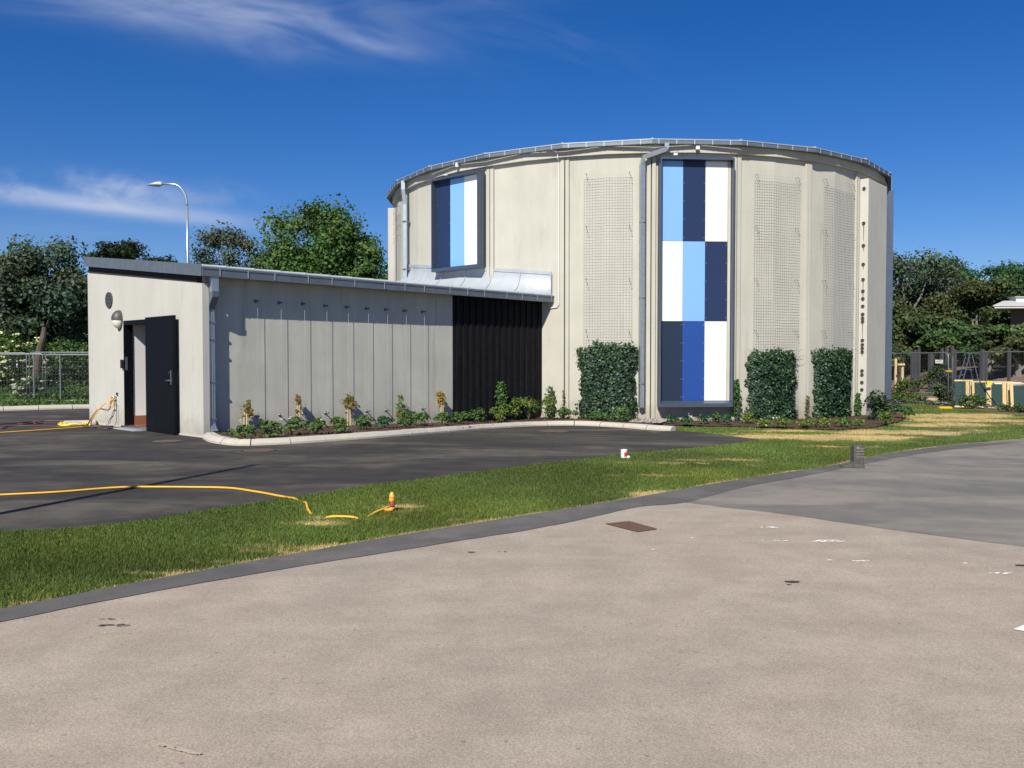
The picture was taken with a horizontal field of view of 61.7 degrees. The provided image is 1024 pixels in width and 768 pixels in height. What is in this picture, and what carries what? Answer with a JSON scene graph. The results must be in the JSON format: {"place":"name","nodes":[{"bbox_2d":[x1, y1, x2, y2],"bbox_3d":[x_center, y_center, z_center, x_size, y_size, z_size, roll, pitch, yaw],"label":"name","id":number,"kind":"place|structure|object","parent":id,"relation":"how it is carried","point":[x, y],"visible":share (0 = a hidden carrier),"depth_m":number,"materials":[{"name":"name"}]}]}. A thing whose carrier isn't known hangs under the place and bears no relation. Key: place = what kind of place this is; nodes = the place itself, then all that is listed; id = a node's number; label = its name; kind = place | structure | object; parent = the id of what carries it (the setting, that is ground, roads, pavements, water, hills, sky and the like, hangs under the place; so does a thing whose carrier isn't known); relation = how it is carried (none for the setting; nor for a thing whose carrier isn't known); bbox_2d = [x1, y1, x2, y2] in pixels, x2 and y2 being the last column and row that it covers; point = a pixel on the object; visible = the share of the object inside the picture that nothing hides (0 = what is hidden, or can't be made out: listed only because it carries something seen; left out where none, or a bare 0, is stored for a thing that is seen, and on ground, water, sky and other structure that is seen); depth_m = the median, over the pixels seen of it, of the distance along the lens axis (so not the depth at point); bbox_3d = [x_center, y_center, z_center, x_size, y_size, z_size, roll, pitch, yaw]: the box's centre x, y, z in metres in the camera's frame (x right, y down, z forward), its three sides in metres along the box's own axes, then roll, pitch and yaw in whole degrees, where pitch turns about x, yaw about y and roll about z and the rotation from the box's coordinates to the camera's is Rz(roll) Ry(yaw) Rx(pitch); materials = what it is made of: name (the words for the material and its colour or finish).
{"place":"outdoors","nodes":[
{"label":"outdoors","id":0,"kind":"place"},
{"bbox_2d":[0,409,756,532],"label":"yard","id":1,"kind":"structure","parent":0,"point":[62,459],"depth_m":13.07,"materials":[{"name":"grey asphalt"}]},
{"bbox_2d":[0,420,71,424],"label":"garden hose","id":2,"kind":"object","parent":1,"relation":"on","point":[26,422],"visible":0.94,"depth_m":20.95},
{"bbox_2d":[84,256,553,437],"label":"building","id":3,"kind":"structure","parent":1,"relation":"on","point":[191,349],"depth_m":19.61,"materials":[{"name":"concrete"}]},
{"bbox_2d":[0,401,113,432],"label":"garden hose","id":4,"kind":"object","parent":3,"relation":"hanging from","point":[112,405],"visible":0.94,"depth_m":19.16,"materials":[{"name":"rubber"}]},
{"bbox_2d":[145,315,176,434],"bbox_3d":[-7.442,-0.199,18.119,1.441,2.455,0.200,1,2,43],"label":"door leaf","id":5,"kind":"structure","parent":3,"relation":"in","point":[160,331],"depth_m":18.04,"materials":[{"name":"black paint"}]},
{"bbox_2d":[217,417,656,439],"bbox_3d":[-0.708,1.010,20.303,4.419,0.248,12.829,1,2,42],"label":"planting bed","id":6,"kind":"object","parent":1,"relation":"on","point":[414,426],"visible":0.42,"depth_m":19.29,"materials":[{"name":"soil"}]},
{"bbox_2d":[226,419,258,438],"bbox_3d":[-4.924,0.836,15.810,0.595,0.370,0.593,1,2,27],"label":"bed plant","id":7,"kind":"object","parent":6,"relation":"on","point":[246,430],"visible":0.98,"depth_m":15.72,"materials":[{"name":"green plant"}]},
{"bbox_2d":[240,399,254,424],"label":"staked vine","id":8,"kind":"object","parent":6,"relation":"on","point":[247,412],"visible":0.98,"depth_m":17.78,"materials":[{"name":"green plant"}]},
{"bbox_2d":[257,420,283,437],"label":"bed plant","id":9,"kind":"object","parent":6,"relation":"on","point":[263,426],"visible":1,"depth_m":16.05,"materials":[{"name":"green plant"}]},
{"bbox_2d":[280,415,305,434],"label":"bed plant","id":10,"kind":"object","parent":6,"relation":"on","point":[295,423],"visible":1,"depth_m":16.64,"materials":[{"name":"green plant"}]},
{"bbox_2d":[302,413,327,432],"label":"bed plant","id":11,"kind":"object","parent":6,"relation":"on","point":[320,421],"visible":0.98,"depth_m":16.88,"materials":[{"name":"green plant"}]},
{"bbox_2d":[329,416,348,432],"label":"bed plant","id":12,"kind":"object","parent":6,"relation":"on","point":[339,421],"visible":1,"depth_m":17.25,"materials":[{"name":"green plant"}]},
{"bbox_2d":[342,392,356,425],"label":"staked vine","id":13,"kind":"object","parent":6,"relation":"on","point":[349,400],"visible":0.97,"depth_m":19.69,"materials":[{"name":"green plant"}]},
{"bbox_2d":[351,414,375,428],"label":"bed plant","id":14,"kind":"object","parent":6,"relation":"on","point":[367,419],"visible":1,"depth_m":18.29,"materials":[{"name":"green plant"}]},
{"bbox_2d":[376,415,393,427],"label":"bed plant","id":15,"kind":"object","parent":6,"relation":"on","point":[384,420],"visible":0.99,"depth_m":18.81,"materials":[{"name":"green plant"}]},
{"bbox_2d":[394,395,405,422],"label":"staked vine","id":16,"kind":"object","parent":6,"relation":"on","point":[399,410],"visible":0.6,"depth_m":20.83,"materials":[{"name":"green plant"}]},
{"bbox_2d":[396,407,417,426],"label":"bed plant","id":17,"kind":"object","parent":6,"relation":"on","point":[405,419],"visible":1,"depth_m":19.24,"materials":[{"name":"green plant"}]},
{"bbox_2d":[410,412,429,424],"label":"bed plant","id":18,"kind":"object","parent":6,"relation":"on","point":[421,417],"visible":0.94,"depth_m":20.32,"materials":[{"name":"green plant"}]},
{"bbox_2d":[435,391,445,422],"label":"staked vine","id":19,"kind":"object","parent":6,"relation":"on","point":[439,395],"visible":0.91,"depth_m":21.82,"materials":[{"name":"yellow plant"}]},
{"bbox_2d":[432,411,450,424],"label":"bed plant","id":20,"kind":"object","parent":6,"relation":"on","point":[441,416],"visible":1,"depth_m":20.72,"materials":[{"name":"green plant"}]},
{"bbox_2d":[449,411,471,422],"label":"bed plant","id":21,"kind":"object","parent":6,"relation":"on","point":[459,416],"visible":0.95,"depth_m":21.75,"materials":[{"name":"green plant"}]},
{"bbox_2d":[469,407,486,421],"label":"bed plant","id":22,"kind":"object","parent":6,"relation":"on","point":[480,413],"visible":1,"depth_m":22.51,"materials":[{"name":"green plant"}]},
{"bbox_2d":[489,405,508,420],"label":"bed plant","id":23,"kind":"object","parent":6,"relation":"on","point":[497,410],"visible":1,"depth_m":22.84,"materials":[{"name":"green plant"}]},
{"bbox_2d":[494,381,507,420],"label":"staked vine","id":24,"kind":"object","parent":6,"relation":"on","point":[501,394],"visible":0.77,"depth_m":23.41,"materials":[{"name":"green plant"}]},
{"bbox_2d":[506,397,521,419],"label":"bed plant","id":25,"kind":"object","parent":6,"relation":"on","point":[513,401],"visible":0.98,"depth_m":23.67,"materials":[{"name":"green plant"}]},
{"bbox_2d":[518,396,539,418],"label":"bed plant","id":26,"kind":"object","parent":6,"relation":"on","point":[525,403],"visible":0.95,"depth_m":24.01,"materials":[{"name":"green plant"}]},
{"bbox_2d":[535,394,556,418],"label":"bed plant","id":27,"kind":"object","parent":6,"relation":"on","point":[547,400],"visible":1,"depth_m":23.88,"materials":[{"name":"green plant"}]},
{"bbox_2d":[544,386,554,417],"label":"staked vine","id":28,"kind":"object","parent":6,"relation":"on","point":[552,393],"visible":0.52,"depth_m":24.59,"materials":[{"name":"green plant"}]},
{"bbox_2d":[553,406,573,418],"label":"bed plant","id":29,"kind":"object","parent":6,"relation":"on","point":[565,411],"visible":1,"depth_m":24.20,"materials":[{"name":"green plant"}]},
{"bbox_2d":[586,411,611,419],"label":"bed plant","id":30,"kind":"object","parent":6,"relation":"on","point":[597,415],"visible":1,"depth_m":23.67,"materials":[{"name":"green plant"}]},
{"bbox_2d":[574,339,637,419],"bbox_3d":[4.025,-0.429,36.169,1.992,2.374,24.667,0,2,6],"label":"ivy screen","id":31,"kind":"object","parent":6,"relation":"on","point":[609,395],"visible":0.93,"depth_m":24.05,"materials":[{"name":"green plant"}]},
{"bbox_2d":[610,405,630,420],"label":"bed plant","id":32,"kind":"object","parent":6,"relation":"on","point":[621,412],"visible":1,"depth_m":23.28,"materials":[{"name":"green plant"}]},
{"bbox_2d":[0,442,1014,621],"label":"asphalt strip","id":33,"kind":"object","parent":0,"point":[455,533],"visible":0.96,"depth_m":7.41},
{"bbox_2d":[0,383,1023,607],"bbox_3d":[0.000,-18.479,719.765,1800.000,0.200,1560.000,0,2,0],"label":"ground","id":34,"kind":"structure","parent":0,"point":[654,431],"depth_m":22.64,"materials":[{"name":"plant"}]},
{"bbox_2d":[0,352,27,400],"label":"fence","id":35,"kind":"object","parent":34,"relation":"on","point":[18,394],"visible":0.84,"depth_m":30.20,"materials":[{"name":"metal"}]},
{"bbox_2d":[0,353,43,399],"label":"fence","id":36,"kind":"object","parent":34,"relation":"on","point":[20,374],"visible":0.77,"depth_m":30.70,"materials":[{"name":"metal"}]},
{"bbox_2d":[10,373,52,401],"bbox_3d":[-17.967,0.182,32.030,1.305,1.235,1.179,0,2,14],"label":"shrub","id":37,"kind":"object","parent":34,"relation":"on","point":[19,389],"visible":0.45,"depth_m":31.85,"materials":[{"name":"green plant"}]},
{"bbox_2d":[0,327,70,395],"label":"elder shrub","id":38,"kind":"object","parent":34,"relation":"on","point":[9,342],"visible":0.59,"depth_m":36.54,"materials":[{"name":"green plant"}]},
{"bbox_2d":[31,327,46,389],"bbox_3d":[-18.779,-0.805,33.991,0.706,2.920,0.380,0,2,0],"label":"leaning trunk","id":39,"kind":"object","parent":34,"relation":"on","point":[40,348],"visible":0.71,"depth_m":33.87,"materials":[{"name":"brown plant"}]},
{"bbox_2d":[0,384,88,405],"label":"verge weeds","id":40,"kind":"object","parent":34,"relation":"on","point":[10,401],"visible":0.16,"depth_m":29.96,"materials":[{"name":"green plant"}]},
{"bbox_2d":[0,404,88,410],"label":"kerb","id":41,"kind":"structure","parent":34,"relation":"on","point":[44,407],"depth_m":26.71,"materials":[{"name":"concrete"}]},
{"bbox_2d":[0,354,88,399],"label":"fence","id":42,"kind":"object","parent":34,"relation":"on","point":[44,367],"visible":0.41,"depth_m":30.44,"materials":[{"name":"metal"}]},
{"bbox_2d":[0,234,89,359],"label":"broadleaf tree","id":43,"kind":"object","parent":34,"relation":"on","point":[55,299],"visible":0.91,"depth_m":39.15,"materials":[{"name":"green plant"}]},
{"bbox_2d":[23,335,88,388],"bbox_3d":[-20.122,-0.735,38.013,3.136,2.903,2.800,0,2,0],"label":"green shrub","id":44,"kind":"object","parent":34,"relation":"on","point":[54,348],"visible":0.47,"depth_m":37.91,"materials":[{"name":"green plant"}]},
{"bbox_2d":[28,381,88,402],"bbox_3d":[-16.074,0.357,31.373,2.456,0.929,2.102,1,2,27],"label":"shrub","id":45,"kind":"object","parent":34,"relation":"on","point":[63,387],"visible":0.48,"depth_m":30.79,"materials":[{"name":"green plant"}]},
{"bbox_2d":[29,352,88,400],"bbox_3d":[-15.718,-0.258,30.205,2.558,1.746,0.031,0,2,0],"label":"fence","id":46,"kind":"object","parent":34,"relation":"on","point":[52,371],"visible":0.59,"depth_m":30.19,"materials":[{"name":"metal"}]},
{"bbox_2d":[45,355,88,396],"bbox_3d":[-15.418,-0.227,30.706,2.558,1.656,0.031,0,2,0],"label":"fence","id":47,"kind":"object","parent":34,"relation":"on","point":[65,370],"visible":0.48,"depth_m":30.69,"materials":[{"name":"metal"}]},
{"bbox_2d":[46,263,88,364],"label":"broadleaf tree","id":48,"kind":"object","parent":34,"relation":"on","point":[77,269],"visible":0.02,"depth_m":45.24,"materials":[{"name":"green plant"}]},
{"bbox_2d":[62,342,88,386],"bbox_3d":[-19.522,-0.588,39.031,2.054,2.629,1.784,0,2,0],"label":"green shrub","id":49,"kind":"object","parent":34,"relation":"on","point":[78,350],"visible":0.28,"depth_m":38.60,"materials":[{"name":"green plant"}]},
{"bbox_2d":[83,238,177,261],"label":"conifer tree","id":50,"kind":"object","parent":34,"relation":"on","point":[124,249],"visible":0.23,"depth_m":60.62,"materials":[{"name":"green plant"}]},
{"bbox_2d":[147,181,188,262],"bbox_3d":[-13.546,-3.605,33.913,1.657,8.769,0.280,0,2,0],"label":"street lamp","id":51,"kind":"object","parent":34,"relation":"on","point":[158,184],"visible":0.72,"depth_m":33.79,"materials":[{"name":"metal"}]},
{"bbox_2d":[0,486,387,518],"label":"garden hose","id":52,"kind":"object","parent":34,"relation":"on","point":[235,488],"visible":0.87,"depth_m":10.02,"materials":[{"name":"yellow rubber"}]},
{"bbox_2d":[184,220,269,268],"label":"broadleaf tree","id":53,"kind":"object","parent":34,"relation":"on","point":[218,238],"visible":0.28,"depth_m":45.54,"materials":[{"name":"green plant"}]},
{"bbox_2d":[247,193,387,279],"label":"broadleaf tree","id":54,"kind":"object","parent":34,"relation":"on","point":[336,236],"visible":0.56,"depth_m":44.85,"materials":[{"name":"green plant"}]},
{"bbox_2d":[347,260,387,279],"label":"broadleaf tree","id":55,"kind":"object","parent":34,"relation":"on","point":[362,271],"visible":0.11,"depth_m":42.03,"materials":[{"name":"green plant"}]},
{"bbox_2d":[202,421,675,445],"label":"kerb","id":56,"kind":"structure","parent":34,"relation":"on","point":[213,437],"depth_m":17.78,"materials":[{"name":"concrete"}]},
{"bbox_2d":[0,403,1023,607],"bbox_3d":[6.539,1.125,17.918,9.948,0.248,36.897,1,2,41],"label":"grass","id":57,"kind":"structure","parent":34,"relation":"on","point":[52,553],"depth_m":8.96,"materials":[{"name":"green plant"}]},
{"bbox_2d":[387,137,893,420],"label":"round building","id":58,"kind":"structure","parent":34,"relation":"on","point":[696,271],"depth_m":24.52,"materials":[{"name":"concrete"}]},
{"bbox_2d":[662,412,902,429],"bbox_3d":[9.006,1.030,24.554,10.577,0.056,4.849,-1,2,-30],"label":"soil border","id":59,"kind":"object","parent":34,"relation":"on","point":[793,425],"visible":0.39,"depth_m":23.08,"materials":[{"name":"soil"}]},
{"bbox_2d":[731,379,741,419],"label":"staked vine","id":60,"kind":"object","parent":59,"relation":"on","point":[737,396],"visible":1,"depth_m":24.11,"materials":[{"name":"green plant"}]},
{"bbox_2d":[744,347,801,420],"bbox_3d":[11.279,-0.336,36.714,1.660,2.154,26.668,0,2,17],"label":"ivy screen","id":61,"kind":"object","parent":59,"relation":"on","point":[773,367],"visible":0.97,"depth_m":24.32,"materials":[{"name":"green plant"}]},
{"bbox_2d":[661,413,903,429],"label":"border soil lumps","id":62,"kind":"object","parent":59,"relation":"on","point":[816,426],"visible":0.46,"depth_m":22.95,"materials":[{"name":"soil"}]},
{"bbox_2d":[775,415,793,427],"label":"bed plant","id":63,"kind":"object","parent":59,"relation":"on","point":[782,421],"visible":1,"depth_m":21.57,"materials":[{"name":"green plant"}]},
{"bbox_2d":[811,345,857,417],"bbox_3d":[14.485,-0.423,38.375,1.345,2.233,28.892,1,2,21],"label":"ivy screen","id":64,"kind":"object","parent":59,"relation":"on","point":[840,369],"visible":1,"depth_m":25.30,"materials":[{"name":"green plant"}]},
{"bbox_2d":[853,392,861,414],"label":"staked vine","id":65,"kind":"object","parent":59,"relation":"on","point":[858,398],"visible":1,"depth_m":26.26,"materials":[{"name":"green plant"}]},
{"bbox_2d":[860,389,891,420],"bbox_3d":[10.491,0.603,24.608,0.857,0.927,0.742,-1,2,-39],"label":"ivy bush","id":66,"kind":"object","parent":59,"relation":"on","point":[877,403],"visible":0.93,"depth_m":24.45,"materials":[{"name":"green plant"}]},
{"bbox_2d":[877,411,894,424],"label":"bed plant","id":67,"kind":"object","parent":59,"relation":"on","point":[882,415],"visible":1,"depth_m":22.60,"materials":[{"name":"green plant"}]},
{"bbox_2d":[896,405,919,417],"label":"bed plant","id":68,"kind":"object","parent":59,"relation":"on","point":[905,409],"visible":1,"depth_m":25.00,"materials":[{"name":"green plant"}]},
{"bbox_2d":[913,263,1013,364],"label":"woodland tree","id":69,"kind":"object","parent":34,"relation":"on","point":[965,276],"visible":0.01,"depth_m":70.77,"materials":[{"name":"green plant"}]},
{"bbox_2d":[956,259,1023,363],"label":"woodland tree","id":70,"kind":"object","parent":34,"relation":"on","point":[1009,270],"visible":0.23,"depth_m":75.73,"materials":[{"name":"green plant"}]},
{"bbox_2d":[993,296,1023,366],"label":"pavilion","id":71,"kind":"structure","parent":34,"relation":"on","point":[1017,315],"depth_m":54.88,"materials":[{"name":"metal"}]},
{"bbox_2d":[0,502,1023,767],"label":"road","id":72,"kind":"structure","parent":0,"point":[684,634],"depth_m":4.45,"materials":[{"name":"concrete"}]},
{"bbox_2d":[157,742,200,754],"bbox_3d":[-1.320,1.444,3.395,0.223,0.001,0.022,1,2,25],"label":"wear line","id":73,"kind":"object","parent":72,"relation":"on","point":[180,749],"visible":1,"depth_m":3.40,"materials":[{"name":"paint"}]},
{"bbox_2d":[606,521,656,531],"bbox_3d":[1.115,1.316,7.957,0.263,0.012,0.446,-1,2,-33],"label":"drain cover","id":74,"kind":"object","parent":72,"relation":"on","point":[632,526],"visible":1,"depth_m":7.92,"materials":[{"name":"brown metal"}]},
{"bbox_2d":[0,0,1023,291],"label":"sky","id":75,"kind":"structure","parent":0,"point":[247,107],"materials":[{"name":"blue"}]},
{"bbox_2d":[687,439,1023,545],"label":"side road","id":76,"kind":"structure","parent":0,"point":[974,493],"depth_m":9.78,"materials":[{"name":"grey asphalt"}]},
{"bbox_2d":[839,445,864,467],"bbox_3d":[5.086,1.085,12.828,0.312,0.341,0.192,0,2,-2],"label":"weathered block","id":77,"kind":"object","parent":76,"relation":"on","point":[857,457],"depth_m":12.76,"materials":[{"name":"concrete"}]},
{"bbox_2d":[891,387,936,397],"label":"red gravel path","id":78,"kind":"structure","parent":0,"point":[925,391],"depth_m":45.43,"materials":[{"name":"gravel"}]},
{"bbox_2d":[928,353,933,391],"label":"timber post","id":79,"kind":"object","parent":78,"relation":"on","point":[930,355],"visible":0.61,"depth_m":45.92,"materials":[{"name":"wood"}]},
{"bbox_2d":[887,395,1022,414],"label":"garden soil","id":80,"kind":"structure","parent":0,"point":[957,407],"depth_m":32.03,"materials":[{"name":"soil"}]},
{"bbox_2d":[892,324,911,387],"bbox_3d":[16.836,-0.915,37.535,1.289,3.431,1.347,0,2,0],"label":"young tree","id":81,"kind":"object","parent":80,"relation":"on","point":[898,335],"visible":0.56,"depth_m":37.43,"materials":[{"name":"green plant"}]},
{"bbox_2d":[888,377,927,403],"bbox_3d":[15.566,0.289,34.580,2.245,1.205,1.684,-1,2,-22],"label":"garden shrub","id":82,"kind":"object","parent":80,"relation":"on","point":[897,395],"visible":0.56,"depth_m":34.40,"materials":[{"name":"green plant"}]},
{"bbox_2d":[892,352,951,403],"bbox_3d":[15.900,-0.263,33.913,0.080,1.948,3.658,-1,2,-20],"label":"fence","id":83,"kind":"object","parent":80,"relation":"on","point":[939,362],"visible":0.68,"depth_m":33.06,"materials":[{"name":"metal"}]},
{"bbox_2d":[892,247,964,371],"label":"woodland tree","id":84,"kind":"object","parent":80,"relation":"on","point":[906,289],"visible":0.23,"depth_m":59.16,"materials":[{"name":"green plant"}]},
{"bbox_2d":[892,303,969,370],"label":"woodland tree","id":85,"kind":"object","parent":80,"relation":"on","point":[912,316],"visible":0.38,"depth_m":56.60,"materials":[{"name":"green plant"}]},
{"bbox_2d":[920,362,954,404],"bbox_3d":[16.477,-0.004,32.954,1.395,1.870,1.092,0,2,-12],"label":"garden shrub","id":86,"kind":"object","parent":80,"relation":"on","point":[938,390],"visible":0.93,"depth_m":32.87,"materials":[{"name":"green plant"}]},
{"bbox_2d":[888,398,1011,406],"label":"garden weeds","id":87,"kind":"object","parent":80,"relation":"on","point":[924,402],"visible":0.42,"depth_m":32.67,"materials":[{"name":"green plant"}]},
{"bbox_2d":[900,319,1009,367],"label":"woodland tree","id":88,"kind":"object","parent":80,"relation":"on","point":[915,338],"visible":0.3,"depth_m":55.98,"materials":[{"name":"green plant"}]},
{"bbox_2d":[954,380,972,406],"bbox_3d":[16.625,0.360,31.576,0.698,1.022,0.265,0,2,8],"label":"framed board","id":89,"kind":"object","parent":80,"relation":"on","point":[960,388],"visible":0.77,"depth_m":31.62,"materials":[{"name":"wood"}]},
{"bbox_2d":[954,353,979,394],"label":"stepladder","id":90,"kind":"object","parent":80,"relation":"on","point":[970,369],"visible":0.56,"depth_m":41.91,"materials":[{"name":"metal"}]},
{"bbox_2d":[922,274,1023,366],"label":"woodland tree","id":91,"kind":"object","parent":80,"relation":"on","point":[976,298],"visible":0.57,"depth_m":58.97,"materials":[{"name":"green plant"}]},
{"bbox_2d":[956,393,990,408],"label":"garden shrub","id":92,"kind":"object","parent":80,"relation":"on","point":[977,399],"visible":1,"depth_m":30.47,"materials":[{"name":"green plant"}]},
{"bbox_2d":[926,323,1023,376],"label":"woodland tree","id":93,"kind":"object","parent":80,"relation":"on","point":[972,336],"visible":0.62,"depth_m":49.09,"materials":[{"name":"green plant"}]},
{"bbox_2d":[971,381,991,407],"bbox_3d":[17.132,0.387,31.274,0.712,0.986,0.258,0,2,8],"label":"framed board","id":94,"kind":"object","parent":80,"relation":"on","point":[983,391],"visible":0.47,"depth_m":31.30,"materials":[{"name":"wood"}]},
{"bbox_2d":[980,349,984,383],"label":"timber post","id":95,"kind":"object","parent":80,"relation":"on","point":[982,359],"visible":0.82,"depth_m":45.93,"materials":[{"name":"wood"}]},
{"bbox_2d":[951,351,1023,409],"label":"fence","id":96,"kind":"object","parent":80,"relation":"on","point":[959,358],"visible":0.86,"depth_m":30.24,"materials":[{"name":"metal"}]},
{"bbox_2d":[962,329,1023,375],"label":"woodland tree","id":97,"kind":"object","parent":80,"relation":"on","point":[1012,343],"visible":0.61,"depth_m":48.49,"materials":[{"name":"green plant"}]},
{"bbox_2d":[991,381,1011,407],"bbox_3d":[17.739,0.397,31.068,0.758,0.977,0.256,0,2,8],"label":"framed board","id":98,"kind":"object","parent":80,"relation":"on","point":[1004,397],"visible":0.54,"depth_m":31.09,"materials":[{"name":"wood"}]},
{"bbox_2d":[1007,350,1010,380],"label":"timber post","id":99,"kind":"object","parent":80,"relation":"on","point":[1008,366],"visible":0.82,"depth_m":45.95,"materials":[{"name":"wood"}]},
{"bbox_2d":[997,402,1023,412],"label":"garden shrub","id":100,"kind":"object","parent":80,"relation":"on","point":[1017,407],"visible":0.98,"depth_m":28.55,"materials":[{"name":"green plant"}]},
{"bbox_2d":[1010,383,1023,406],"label":"framed board","id":101,"kind":"object","parent":80,"relation":"on","point":[1014,397],"visible":0.61,"depth_m":30.71,"materials":[{"name":"wood"}]},
{"bbox_2d":[891,365,1023,388],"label":"soil bank","id":102,"kind":"structure","parent":0,"point":[1002,376],"depth_m":51.28,"materials":[{"name":"brown soil"}]},
{"bbox_2d":[899,255,973,365],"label":"woodland tree","id":103,"kind":"object","parent":102,"relation":"on","point":[950,279],"visible":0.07,"depth_m":64.64,"materials":[{"name":"green plant"}]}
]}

